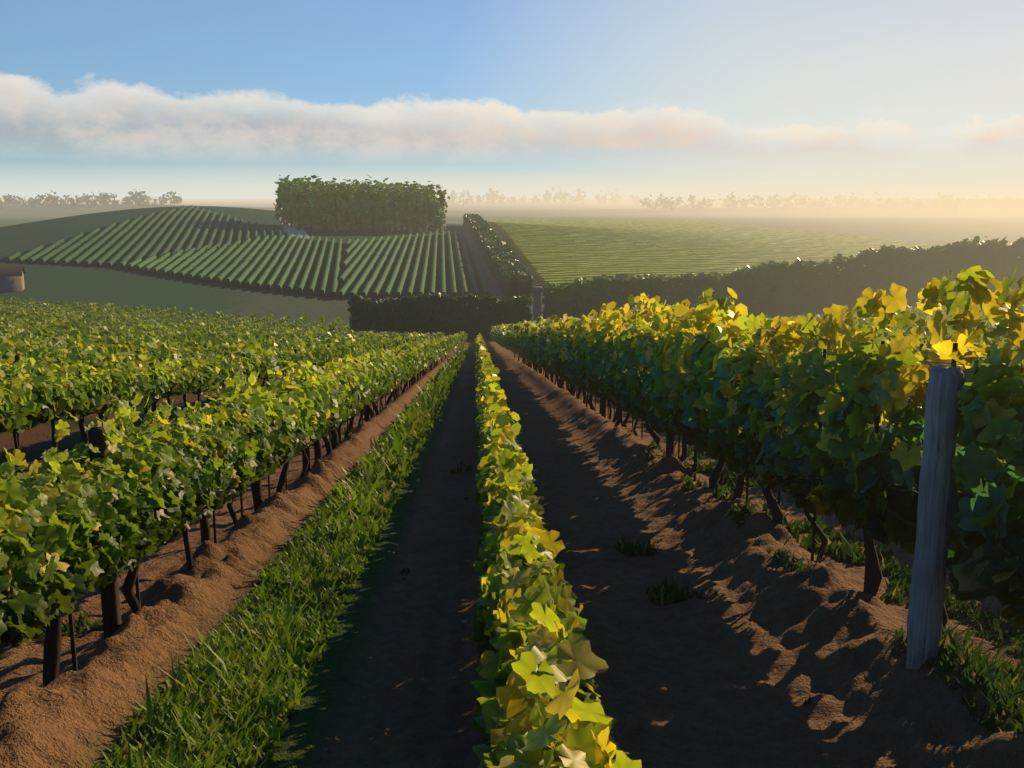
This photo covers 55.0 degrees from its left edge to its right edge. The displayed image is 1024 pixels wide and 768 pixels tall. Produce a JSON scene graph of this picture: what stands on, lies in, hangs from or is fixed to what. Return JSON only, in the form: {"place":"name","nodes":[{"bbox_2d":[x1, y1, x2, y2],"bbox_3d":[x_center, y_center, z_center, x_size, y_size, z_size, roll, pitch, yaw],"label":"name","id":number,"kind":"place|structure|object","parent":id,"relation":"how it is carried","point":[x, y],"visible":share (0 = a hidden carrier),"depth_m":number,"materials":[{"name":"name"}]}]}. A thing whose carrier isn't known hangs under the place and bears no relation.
{"place":"outdoors","nodes":[
{"label":"outdoors","id":0,"kind":"place"},
{"bbox_2d":[0,208,552,298],"bbox_3d":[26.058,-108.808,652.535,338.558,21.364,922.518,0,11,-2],"label":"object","id":1,"kind":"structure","parent":0,"point":[492,284],"depth_m":263.23,"materials":[{"name":"green plant"}]},
{"bbox_2d":[5,205,1018,297],"bbox_3d":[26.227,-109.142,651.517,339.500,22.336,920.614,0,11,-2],"label":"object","id":2,"kind":"object","parent":1,"relation":"on","point":[557,251],"visible":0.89,"depth_m":290.98,"materials":[{"name":"green plant"}]},
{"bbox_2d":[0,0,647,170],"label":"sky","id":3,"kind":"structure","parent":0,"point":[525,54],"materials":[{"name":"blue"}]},
{"bbox_2d":[0,199,1023,767],"bbox_3d":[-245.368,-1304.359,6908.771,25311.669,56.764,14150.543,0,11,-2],"label":"ground","id":4,"kind":"structure","parent":0,"point":[748,659],"depth_m":5.85,"materials":[{"name":"soil"}]},
{"bbox_2d":[0,271,542,320],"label":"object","id":5,"kind":"object","parent":4,"relation":"on","point":[12,284],"visible":0.85,"depth_m":194.84,"materials":[{"name":"stone"}]},
{"bbox_2d":[0,266,25,276],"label":"roof","id":6,"kind":"structure","parent":5,"relation":"on","point":[11,270],"depth_m":195.91,"materials":[{"name":"tile"}]},
{"bbox_2d":[14,326,923,638],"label":"posts","id":7,"kind":"object","parent":4,"relation":"on","point":[110,596],"visible":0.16,"depth_m":5.05,"materials":[{"name":"brown wood"}]},
{"bbox_2d":[36,347,1023,542],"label":"trellis wires","id":8,"kind":"object","parent":7,"relation":"attached to","point":[875,417],"depth_m":4.83,"materials":[{"name":"grey metal"}]},
{"bbox_2d":[13,341,957,686],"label":"vine trunks","id":9,"kind":"object","parent":4,"relation":"on","point":[53,633],"visible":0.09,"depth_m":7.22,"materials":[{"name":"brown plant"}]},
{"bbox_2d":[0,265,1023,767],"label":"vine leaves","id":10,"kind":"object","parent":4,"relation":"on","point":[758,413],"visible":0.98,"depth_m":4.99,"materials":[{"name":"green plant"}]},
{"bbox_2d":[0,175,1023,339],"bbox_3d":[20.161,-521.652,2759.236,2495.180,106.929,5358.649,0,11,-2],"label":"tree and hedge foliage","id":11,"kind":"object","parent":4,"relation":"on","point":[773,289],"visible":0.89,"depth_m":149.71,"materials":[{"name":"green plant"}]},
{"bbox_2d":[0,297,1023,409],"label":"vine leaves","id":12,"kind":"object","parent":4,"relation":"on","point":[91,332],"visible":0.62,"depth_m":34.21,"materials":[{"name":"green plant"}]},
{"bbox_2d":[7,189,1018,232],"bbox_3d":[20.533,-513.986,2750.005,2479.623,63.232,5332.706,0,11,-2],"label":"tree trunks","id":13,"kind":"object","parent":4,"relation":"on","point":[361,226],"visible":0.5,"depth_m":370.42,"materials":[{"name":"green plant"}]},
{"bbox_2d":[17,337,1023,767],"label":"grass strip","id":14,"kind":"object","parent":4,"relation":"on","point":[243,677],"depth_m":5.28,"materials":[{"name":"green plant"}]},
{"bbox_2d":[906,365,963,669],"bbox_3d":[1.801,0.780,4.237,0.148,1.736,0.150,0,11,-2],"label":"trellis post","id":15,"kind":"object","parent":4,"relation":"on","point":[934,516],"visible":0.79,"depth_m":4.15,"materials":[{"name":"grey wood"}]},
{"bbox_2d":[0,0,1023,198],"bbox_3d":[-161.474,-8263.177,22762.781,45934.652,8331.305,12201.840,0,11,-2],"label":"cloud","id":16,"kind":"structure","parent":0,"point":[810,99],"depth_m":27777.43,"materials":[{"name":"white"}]}
]}

